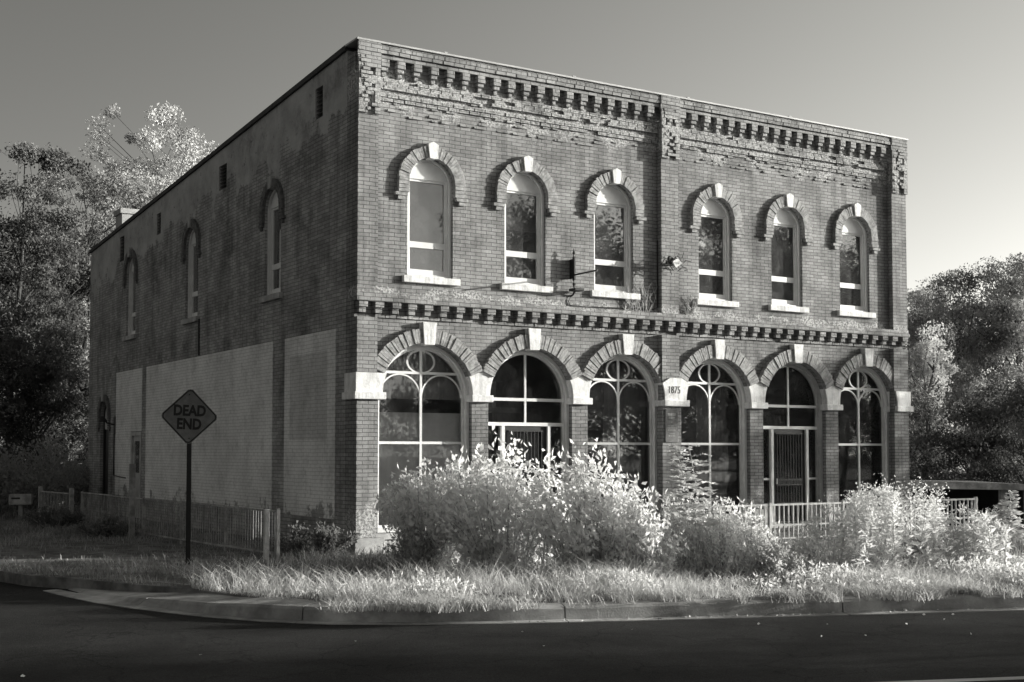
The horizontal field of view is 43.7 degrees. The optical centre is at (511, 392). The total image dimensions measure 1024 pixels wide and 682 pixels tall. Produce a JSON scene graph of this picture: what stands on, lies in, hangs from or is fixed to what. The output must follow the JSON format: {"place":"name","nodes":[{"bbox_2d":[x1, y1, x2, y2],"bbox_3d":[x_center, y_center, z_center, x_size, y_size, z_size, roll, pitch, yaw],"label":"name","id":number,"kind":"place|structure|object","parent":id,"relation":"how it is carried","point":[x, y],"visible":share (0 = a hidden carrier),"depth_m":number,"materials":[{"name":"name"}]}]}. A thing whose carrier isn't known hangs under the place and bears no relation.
{"place":"outdoors","nodes":[
{"label":"outdoors","id":0,"kind":"place"},
{"bbox_2d":[0,582,1023,681],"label":"road","id":1,"kind":"structure","parent":0,"point":[47,636],"depth_m":11.92,"materials":[{"name":"grey asphalt"}]},
{"bbox_2d":[21,607,1015,676],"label":"dry leaves","id":2,"kind":"object","parent":1,"relation":"on","point":[758,623],"visible":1,"depth_m":14.15,"materials":[{"name":"plant"}]},
{"bbox_2d":[43,577,1023,624],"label":"kerb","id":3,"kind":"structure","parent":1,"relation":"on","point":[279,610],"depth_m":14.24,"materials":[{"name":"concrete"}]},
{"bbox_2d":[886,676,1023,681],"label":"road marking","id":4,"kind":"object","parent":1,"relation":"on","point":[979,679],"visible":1,"depth_m":10.28,"materials":[{"name":"paint"}]},
{"bbox_2d":[0,499,1023,603],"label":"lawn","id":5,"kind":"structure","parent":0,"point":[40,580],"depth_m":19.08,"materials":[{"name":"plant"}]},
{"bbox_2d":[9,494,32,520],"bbox_3d":[-11.899,2.843,30.899,0.520,0.760,0.286,1,-3,-14],"label":"letter box","id":6,"kind":"object","parent":5,"relation":"on","point":[20,500],"visible":0.97,"depth_m":30.80,"materials":[{"name":"paint"}]},
{"bbox_2d":[0,149,52,418],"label":"broadleaf tree","id":7,"kind":"object","parent":5,"relation":"on","point":[2,196],"visible":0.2,"depth_m":43.54,"materials":[{"name":"grey plant"}]},
{"bbox_2d":[0,392,81,464],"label":"woods","id":8,"kind":"object","parent":5,"relation":"on","point":[14,445],"depth_m":64.91,"materials":[{"name":"black plant"}]},
{"bbox_2d":[0,425,91,509],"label":"dark bush","id":9,"kind":"object","parent":5,"relation":"on","point":[49,455],"visible":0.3,"depth_m":36.65,"materials":[{"name":"black plant"}]},
{"bbox_2d":[0,141,92,477],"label":"broadleaf tree","id":10,"kind":"object","parent":5,"relation":"on","point":[39,376],"visible":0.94,"depth_m":40.93,"materials":[{"name":"grey plant"}]},
{"bbox_2d":[0,444,93,516],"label":"dark bush","id":11,"kind":"object","parent":5,"relation":"on","point":[50,482],"visible":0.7,"depth_m":32.56,"materials":[{"name":"black plant"}]},
{"bbox_2d":[0,212,104,497],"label":"broadleaf tree","id":12,"kind":"object","parent":5,"relation":"on","point":[81,292],"visible":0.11,"depth_m":44.88,"materials":[{"name":"grey plant"}]},
{"bbox_2d":[19,503,90,527],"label":"weed clump","id":13,"kind":"object","parent":5,"relation":"on","point":[60,517],"visible":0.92,"depth_m":28.22,"materials":[{"name":"grey plant"}]},
{"bbox_2d":[38,486,73,522],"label":"garden gate","id":14,"kind":"structure","parent":5,"relation":"on","point":[41,497],"depth_m":29.69,"materials":[{"name":"paint"}]},
{"bbox_2d":[55,451,87,507],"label":"dark bush","id":15,"kind":"object","parent":5,"relation":"on","point":[72,462],"visible":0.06,"depth_m":38.20,"materials":[{"name":"black plant"}]},
{"bbox_2d":[5,163,145,460],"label":"broadleaf tree","id":16,"kind":"object","parent":5,"relation":"on","point":[110,206],"visible":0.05,"depth_m":53.65,"materials":[{"name":"grey plant"}]},
{"bbox_2d":[70,511,140,536],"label":"weed clump","id":17,"kind":"object","parent":5,"relation":"on","point":[105,527],"visible":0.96,"depth_m":25.25,"materials":[{"name":"grey plant"}]},
{"bbox_2d":[128,464,135,538],"bbox_3d":[-7.349,2.209,24.674,0.100,1.650,0.100,2,-3,-32],"label":"wooden post","id":18,"kind":"object","parent":5,"relation":"on","point":[132,482],"visible":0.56,"depth_m":24.64,"materials":[{"name":"grey wood"}]},
{"bbox_2d":[75,100,198,254],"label":"broadleaf tree","id":19,"kind":"object","parent":5,"relation":"on","point":[162,120],"visible":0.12,"depth_m":58.31,"materials":[{"name":"grey plant"}]},
{"bbox_2d":[110,126,219,230],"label":"broadleaf tree","id":20,"kind":"object","parent":5,"relation":"on","point":[164,184],"visible":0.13,"depth_m":57.32,"materials":[{"name":"grey plant"}]},
{"bbox_2d":[80,491,279,559],"bbox_3d":[-6.655,2.466,24.262,0.058,0.900,10.781,2,-3,-34],"label":"picket fence","id":21,"kind":"object","parent":5,"relation":"on","point":[225,545],"visible":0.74,"depth_m":23.20,"materials":[{"name":"paint"}]},
{"bbox_2d":[162,389,216,563],"bbox_3d":[-4.854,1.466,19.158,0.820,3.025,0.050,0,-3,-6],"label":"road sign","id":22,"kind":"object","parent":5,"relation":"on","point":[189,416],"visible":0.99,"depth_m":19.18,"materials":[{"name":"metal"}]},
{"bbox_2d":[263,509,268,559],"bbox_3d":[-3.825,2.267,19.861,0.072,0.890,0.072,2,-3,-32],"label":"fence post","id":23,"kind":"object","parent":5,"relation":"on","point":[266,532],"visible":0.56,"depth_m":19.83,"materials":[{"name":"paint"}]},
{"bbox_2d":[270,520,361,556],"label":"weed clump","id":24,"kind":"object","parent":5,"relation":"on","point":[325,538],"visible":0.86,"depth_m":20.47,"materials":[{"name":"grey plant"}]},
{"bbox_2d":[376,527,442,568],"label":"weed clump","id":25,"kind":"object","parent":5,"relation":"on","point":[420,551],"visible":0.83,"depth_m":17.98,"materials":[{"name":"grey plant"}]},
{"bbox_2d":[375,457,486,568],"bbox_3d":[-1.128,1.766,18.477,1.729,1.675,1.761,0,-3,-7],"label":"leafy bush","id":26,"kind":"object","parent":5,"relation":"on","point":[411,505],"visible":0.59,"depth_m":18.28,"materials":[{"name":"grey plant"}]},
{"bbox_2d":[433,445,470,567],"bbox_3d":[-0.851,1.681,18.524,0.571,1.836,0.665,1,-3,-12],"label":"young sapling","id":27,"kind":"object","parent":5,"relation":"on","point":[458,469],"visible":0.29,"depth_m":18.45,"materials":[{"name":"grey plant"}]},
{"bbox_2d":[422,424,571,572],"bbox_3d":[-0.094,1.507,17.964,2.233,2.144,1.954,0,-3,6],"label":"leafy bush","id":28,"kind":"object","parent":5,"relation":"on","point":[487,508],"visible":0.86,"depth_m":17.73,"materials":[{"name":"grey plant"}]},
{"bbox_2d":[492,542,524,573],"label":"weed clump","id":29,"kind":"object","parent":5,"relation":"on","point":[513,555],"visible":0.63,"depth_m":17.27,"materials":[{"name":"grey plant"}]},
{"bbox_2d":[523,453,565,566],"bbox_3d":[0.463,1.711,17.864,0.584,1.717,0.560,-1,-3,13],"label":"young sapling","id":30,"kind":"object","parent":5,"relation":"on","point":[529,517],"visible":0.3,"depth_m":17.81,"materials":[{"name":"grey plant"}]},
{"bbox_2d":[514,438,666,572],"bbox_3d":[1.124,1.594,17.522,2.190,1.930,1.738,2,-3,-32],"label":"leafy bush","id":31,"kind":"object","parent":5,"relation":"on","point":[578,541],"visible":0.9,"depth_m":17.28,"materials":[{"name":"grey plant"}]},
{"bbox_2d":[170,529,1023,603],"bbox_3d":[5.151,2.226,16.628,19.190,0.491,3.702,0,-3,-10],"label":"grass","id":32,"kind":"structure","parent":5,"relation":"on","point":[543,581],"depth_m":15.44,"materials":[{"name":"grey plant"}]},
{"bbox_2d":[614,486,689,578],"bbox_3d":[1.847,1.886,16.964,1.045,1.293,1.030,0,-3,-5],"label":"leafy bush","id":33,"kind":"object","parent":5,"relation":"on","point":[641,537],"visible":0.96,"depth_m":16.81,"materials":[{"name":"grey plant"}]},
{"bbox_2d":[312,580,1023,612],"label":"grass","id":34,"kind":"structure","parent":5,"relation":"on","point":[939,590],"depth_m":14.35,"materials":[{"name":"grey plant"}]},
{"bbox_2d":[655,490,716,571],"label":"weed clump","id":35,"kind":"object","parent":5,"relation":"on","point":[672,517],"visible":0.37,"depth_m":17.74,"materials":[{"name":"grey plant"}]},
{"bbox_2d":[667,444,721,574],"bbox_3d":[2.436,1.597,17.131,0.813,1.788,0.593,0,-3,-7],"label":"feathery weed","id":36,"kind":"object","parent":5,"relation":"on","point":[699,505],"visible":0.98,"depth_m":17.09,"materials":[{"name":"grey plant"}]},
{"bbox_2d":[656,444,740,567],"bbox_3d":[2.603,1.620,17.897,0.951,1.802,1.155,2,-3,-32],"label":"feathery weed","id":37,"kind":"object","parent":5,"relation":"on","point":[693,475],"visible":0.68,"depth_m":17.83,"materials":[{"name":"grey plant"}]},
{"bbox_2d":[673,490,753,576],"bbox_3d":[2.801,1.940,17.389,1.098,1.224,1.264,-2,-3,30],"label":"weed clump","id":38,"kind":"object","parent":5,"relation":"on","point":[725,556],"visible":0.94,"depth_m":17.34,"materials":[{"name":"grey plant"}]},
{"bbox_2d":[726,501,782,571],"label":"weed clump","id":39,"kind":"object","parent":5,"relation":"on","point":[751,535],"visible":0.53,"depth_m":17.96,"materials":[{"name":"grey plant"}]},
{"bbox_2d":[734,536,803,578],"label":"weed clump","id":40,"kind":"object","parent":5,"relation":"on","point":[764,561],"visible":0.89,"depth_m":16.93,"materials":[{"name":"grey plant"}]},
{"bbox_2d":[782,528,830,574],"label":"weed clump","id":41,"kind":"object","parent":5,"relation":"on","point":[810,554],"visible":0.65,"depth_m":17.32,"materials":[{"name":"grey plant"}]},
{"bbox_2d":[801,495,852,565],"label":"flowering weed","id":42,"kind":"object","parent":5,"relation":"on","point":[838,544],"visible":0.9,"depth_m":17.68,"materials":[{"name":"grey plant"}]},
{"bbox_2d":[686,497,977,541],"bbox_3d":[6.271,2.479,24.120,7.600,0.860,0.060,2,-3,-32],"label":"iron railing","id":43,"kind":"object","parent":5,"relation":"on","point":[769,513],"visible":0.36,"depth_m":23.62,"materials":[{"name":"metal"}]},
{"bbox_2d":[841,474,902,573],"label":"flowering weed","id":44,"kind":"object","parent":5,"relation":"on","point":[863,556],"visible":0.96,"depth_m":17.48,"materials":[{"name":"grey plant"}]},
{"bbox_2d":[841,473,940,572],"bbox_3d":[5.310,1.845,17.885,1.234,1.434,1.358,2,-3,-32],"label":"flowering weed","id":45,"kind":"object","parent":5,"relation":"on","point":[895,543],"visible":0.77,"depth_m":17.69,"materials":[{"name":"grey plant"}]},
{"bbox_2d":[888,530,950,562],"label":"weed clump","id":46,"kind":"object","parent":5,"relation":"on","point":[927,547],"visible":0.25,"depth_m":19.19,"materials":[{"name":"grey plant"}]},
{"bbox_2d":[897,476,954,569],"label":"flowering weed","id":47,"kind":"object","parent":5,"relation":"on","point":[932,529],"visible":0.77,"depth_m":18.06,"materials":[{"name":"grey plant"}]},
{"bbox_2d":[913,503,1003,569],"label":"flowering weed","id":48,"kind":"object","parent":5,"relation":"on","point":[949,554],"visible":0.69,"depth_m":18.46,"materials":[{"name":"grey plant"}]},
{"bbox_2d":[963,505,1023,568],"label":"flowering weed","id":49,"kind":"object","parent":5,"relation":"on","point":[987,518],"visible":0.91,"depth_m":18.03,"materials":[{"name":"white plant"}]},
{"bbox_2d":[988,490,1023,565],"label":"feathery weed","id":50,"kind":"object","parent":5,"relation":"on","point":[1016,522],"visible":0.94,"depth_m":18.51,"materials":[{"name":"grey plant"}]},
{"bbox_2d":[0,0,1023,445],"label":"sky","id":51,"kind":"structure","parent":0,"point":[945,77],"materials":[{"name":"grey"}]},
{"bbox_2d":[910,480,1023,527],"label":"open shed","id":52,"kind":"structure","parent":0,"point":[989,494],"depth_m":35.70,"materials":[{"name":"grey wood"}]},
{"label":"ground","id":53,"kind":"structure","parent":0,"visible":0},
{"bbox_2d":[87,37,913,554],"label":"brick building","id":54,"kind":"structure","parent":53,"relation":"on","point":[355,255],"depth_m":24.64,"materials":[{"name":"brick"}]},
{"bbox_2d":[102,405,108,510],"bbox_3d":[-11.105,1.746,35.192,0.120,3.029,0.918,2,-3,-32],"label":"door","id":55,"kind":"structure","parent":54,"relation":"in","point":[105,431],"depth_m":35.43,"materials":[{"name":"metal"}]},
{"bbox_2d":[97,416,125,478],"bbox_3d":[-10.556,1.439,33.599,0.474,1.648,1.331,2,-3,-32],"label":"wall lamp","id":56,"kind":"object","parent":54,"relation":"attached to","point":[102,419],"visible":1,"depth_m":34.14,"materials":[{"name":"metal"}]},
{"bbox_2d":[122,260,135,341],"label":"window","id":57,"kind":"structure","parent":54,"relation":"in","point":[132,286],"depth_m":33.51,"materials":[{"name":"beige paint"}]},
{"bbox_2d":[130,432,141,517],"bbox_3d":[-9.506,2.090,32.371,0.130,2.160,0.950,2,-3,-32],"label":"door","id":58,"kind":"structure","parent":54,"relation":"in","point":[136,437],"depth_m":32.34,"materials":[{"name":"paint"}]},
{"bbox_2d":[181,229,198,324],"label":"window","id":59,"kind":"structure","parent":54,"relation":"in","point":[192,257],"depth_m":29.16,"materials":[{"name":"beige paint"}]},
{"bbox_2d":[198,319,199,354],"bbox_3d":[-6.927,-1.221,28.213,0.048,0.811,0.042,-2,-3,36],"label":"cable","id":60,"kind":"object","parent":54,"relation":"attached to","point":[198,336],"visible":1,"depth_m":28.20,"materials":[{"name":"metal"}]},
{"bbox_2d":[259,190,282,303],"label":"window","id":61,"kind":"structure","parent":54,"relation":"in","point":[274,292],"depth_m":24.84,"materials":[{"name":"beige paint"}]},
{"bbox_2d":[376,344,468,538],"bbox_3d":[-1.541,0.801,22.031,1.960,3.380,0.449,2,-3,-32],"label":"shop window","id":62,"kind":"structure","parent":54,"relation":"in","point":[419,372],"depth_m":22.15,"materials":[{"name":"grey glass"}]},
{"bbox_2d":[402,160,459,285],"bbox_3d":[-1.466,-2.979,22.194,1.105,2.235,0.380,2,-3,-32],"label":"window","id":63,"kind":"structure","parent":54,"relation":"in","point":[429,196],"depth_m":22.33,"materials":[{"name":"beige paint"}]},
{"bbox_2d":[500,172,552,292],"bbox_3d":[0.187,-2.932,23.208,1.095,2.235,0.380,2,-3,-32],"label":"window","id":64,"kind":"structure","parent":54,"relation":"in","point":[524,207],"depth_m":23.34,"materials":[{"name":"beige paint"}]},
{"bbox_2d":[570,249,597,287],"bbox_3d":[1.301,-2.288,23.213,0.060,0.760,0.882,2,-3,-32],"label":"sign bracket","id":65,"kind":"object","parent":54,"relation":"attached to","point":[572,269],"visible":1,"depth_m":23.46,"materials":[{"name":"metal"}]},
{"bbox_2d":[568,241,657,309],"bbox_3d":[1.978,-2.261,23.995,2.112,1.402,0.268,2,-3,-32],"label":"conduit pipe","id":66,"kind":"object","parent":54,"relation":"attached to","point":[573,290],"visible":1,"depth_m":23.93,"materials":[{"name":"metal"}]},
{"bbox_2d":[590,184,639,299],"bbox_3d":[1.872,-2.884,24.242,1.130,2.235,0.380,2,-3,-32],"label":"window","id":67,"kind":"structure","parent":54,"relation":"in","point":[612,217],"depth_m":24.40,"materials":[{"name":"beige paint"}]},
{"bbox_2d":[588,354,656,529],"bbox_3d":[2.082,0.939,24.399,2.153,3.323,0.699,2,-3,-32],"label":"shop window","id":68,"kind":"structure","parent":54,"relation":"in","point":[626,395],"depth_m":24.69,"materials":[{"name":"black glass"}]},
{"bbox_2d":[620,280,656,311],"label":"dry vine","id":69,"kind":"object","parent":54,"relation":"attached to","point":[629,301],"visible":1,"depth_m":24.36,"materials":[{"name":"grey plant"}]},
{"bbox_2d":[665,409,677,442],"bbox_3d":[3.064,0.645,24.508,0.310,0.640,0.024,2,-3,-32],"label":"plaque","id":70,"kind":"object","parent":54,"relation":"attached to","point":[671,425],"visible":1,"depth_m":24.50,"materials":[{"name":"white metal"}]},
{"bbox_2d":[660,253,690,274],"bbox_3d":[3.096,-2.478,24.488,0.576,0.407,0.369,2,-3,-32],"label":"broken lamp","id":71,"kind":"object","parent":54,"relation":"attached to","point":[675,262],"visible":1,"depth_m":24.45,"materials":[{"name":"white metal"}]},
{"bbox_2d":[682,294,698,314],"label":"dry vine","id":72,"kind":"object","parent":54,"relation":"on","point":[691,312],"visible":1,"depth_m":25.00,"materials":[{"name":"grey plant"}]},
{"bbox_2d":[681,359,747,525],"bbox_3d":[3.971,0.998,25.676,2.174,3.323,0.900,2,-3,-32],"label":"shop window","id":73,"kind":"structure","parent":54,"relation":"in","point":[721,417],"depth_m":25.78,"materials":[{"name":"black glass"}]},
{"bbox_2d":[695,198,738,307],"bbox_3d":[4.004,-2.797,25.550,1.085,2.183,0.380,2,-3,-32],"label":"window","id":74,"kind":"structure","parent":54,"relation":"in","point":[714,231],"depth_m":25.61,"materials":[{"name":"beige paint"}]},
{"bbox_2d":[768,208,808,312],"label":"window","id":75,"kind":"structure","parent":54,"relation":"in","point":[785,242],"depth_m":26.62,"materials":[{"name":"beige paint"}]},
{"bbox_2d":[837,217,875,317],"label":"window","id":76,"kind":"structure","parent":54,"relation":"in","point":[853,248],"depth_m":27.65,"materials":[{"name":"beige paint"}]},
{"bbox_2d":[838,367,891,520],"bbox_3d":[7.556,1.084,27.530,1.722,3.323,0.310,2,-3,-32],"label":"shop window","id":77,"kind":"structure","parent":54,"relation":"in","point":[863,421],"depth_m":27.72,"materials":[{"name":"black glass"}]},
{"bbox_2d":[908,381,966,480],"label":"broadleaf tree","id":78,"kind":"object","parent":53,"relation":"on","point":[919,437],"visible":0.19,"depth_m":45.61,"materials":[{"name":"grey plant"}]},
{"bbox_2d":[906,319,969,479],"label":"broadleaf tree","id":79,"kind":"object","parent":53,"relation":"on","point":[928,369],"visible":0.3,"depth_m":49.76,"materials":[{"name":"grey plant"}]},
{"bbox_2d":[903,284,1001,465],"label":"broadleaf tree","id":80,"kind":"object","parent":53,"relation":"on","point":[909,294],"visible":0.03,"depth_m":59.82,"materials":[{"name":"grey plant"}]},
{"bbox_2d":[903,269,1023,479],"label":"broadleaf tree","id":81,"kind":"object","parent":53,"relation":"on","point":[966,343],"visible":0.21,"depth_m":55.47,"materials":[{"name":"grey plant"}]},
{"bbox_2d":[909,387,1023,482],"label":"broadleaf tree","id":82,"kind":"object","parent":53,"relation":"on","point":[979,426],"visible":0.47,"depth_m":43.30,"materials":[{"name":"grey plant"}]},
{"bbox_2d":[910,252,1023,481],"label":"broadleaf tree","id":83,"kind":"object","parent":53,"relation":"on","point":[1014,286],"visible":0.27,"depth_m":54.05,"materials":[{"name":"grey plant"}]},
{"bbox_2d":[937,364,1023,483],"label":"broadleaf tree","id":84,"kind":"object","parent":53,"relation":"on","point":[1017,469],"visible":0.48,"depth_m":42.94,"materials":[{"name":"grey plant"}]}
]}

